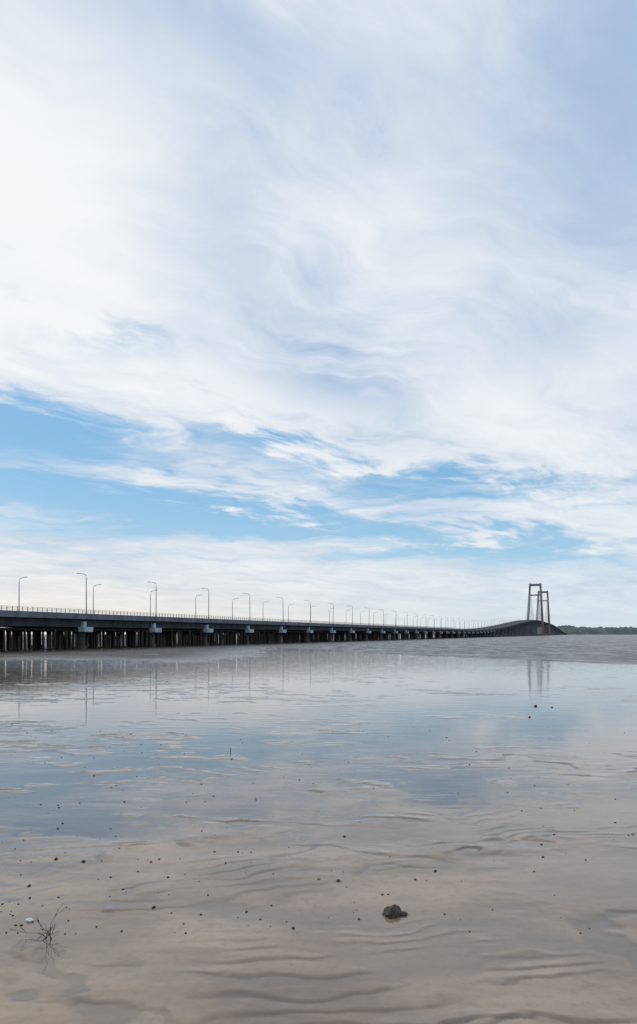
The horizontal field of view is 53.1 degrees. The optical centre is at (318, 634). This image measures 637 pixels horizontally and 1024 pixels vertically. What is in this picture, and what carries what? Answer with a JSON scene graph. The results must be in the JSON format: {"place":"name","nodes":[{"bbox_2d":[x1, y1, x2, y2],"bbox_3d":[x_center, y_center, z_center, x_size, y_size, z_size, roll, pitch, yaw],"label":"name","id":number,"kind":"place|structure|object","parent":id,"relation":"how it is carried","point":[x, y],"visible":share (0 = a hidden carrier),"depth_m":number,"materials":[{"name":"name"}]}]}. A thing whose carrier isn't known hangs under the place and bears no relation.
{"place":"outdoors","nodes":[
{"label":"outdoors","id":0,"kind":"place"},
{"bbox_2d":[0,639,636,1023],"bbox_3d":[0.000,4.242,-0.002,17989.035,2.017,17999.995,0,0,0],"label":"mudflat","id":1,"kind":"structure","parent":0,"point":[522,952],"depth_m":10.61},
{"bbox_2d":[9,903,64,942],"bbox_3d":[-3.184,3.242,7.073,0.581,0.324,0.528,0,0,0],"label":"dead twig","id":2,"kind":"object","parent":1,"relation":"on","point":[49,933],"visible":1,"depth_m":7.12,"materials":[{"name":"wood"}]},
{"bbox_2d":[0,705,633,934],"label":"pebbles","id":3,"kind":"object","parent":1,"relation":"on","point":[337,880],"visible":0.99,"depth_m":9.10,"materials":[{"name":"black stone"}]},
{"bbox_2d":[382,904,407,918],"bbox_3d":[0.915,3.375,7.755,0.301,0.152,0.237,0,0,-22],"label":"rock","id":4,"kind":"object","parent":1,"relation":"on","point":[392,911],"visible":1,"depth_m":7.69,"materials":[{"name":"grey stone"}]},
{"bbox_2d":[0,0,636,633],"label":"sky","id":5,"kind":"structure","parent":0,"point":[321,303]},
{"bbox_2d":[5,634,636,664],"bbox_3d":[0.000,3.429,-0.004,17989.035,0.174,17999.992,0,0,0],"label":"sea","id":6,"kind":"structure","parent":0,"point":[616,649],"depth_m":164.26,"materials":[{"name":"liquid"}]},
{"bbox_2d":[0,627,428,651],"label":"construction trestle","id":7,"kind":"object","parent":6,"relation":"in","point":[119,638],"visible":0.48,"depth_m":166.43,"materials":[{"name":"wood"}]},
{"bbox_2d":[0,583,567,648],"bbox_3d":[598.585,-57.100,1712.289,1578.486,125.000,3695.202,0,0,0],"label":"cable stayed bridge","id":8,"kind":"structure","parent":6,"relation":"in","point":[80,624],"depth_m":207.83,"materials":[{"name":"concrete"}]},
{"bbox_2d":[18,577,24,610],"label":"street lamp","id":9,"kind":"object","parent":8,"relation":"on","point":[19,596],"visible":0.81,"depth_m":153.26,"materials":[{"name":"metal"}]},
{"bbox_2d":[77,573,86,613],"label":"street lamp","id":10,"kind":"object","parent":8,"relation":"on","point":[86,592],"visible":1,"depth_m":142.50,"materials":[{"name":"metal"}]},
{"bbox_2d":[93,584,100,613],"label":"street lamp","id":11,"kind":"object","parent":8,"relation":"on","point":[93,597],"visible":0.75,"depth_m":176.21,"materials":[{"name":"metal"}]},
{"bbox_2d":[201,588,208,618],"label":"street lamp","id":12,"kind":"object","parent":8,"relation":"on","point":[208,601],"visible":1,"depth_m":188.66,"materials":[{"name":"metal"}]},
{"bbox_2d":[218,625,636,634],"bbox_3d":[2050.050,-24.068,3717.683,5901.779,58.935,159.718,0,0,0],"label":"distant shoreline","id":13,"kind":"structure","parent":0,"point":[574,630],"depth_m":3690.64,"materials":[{"name":"green plant"}]}
]}

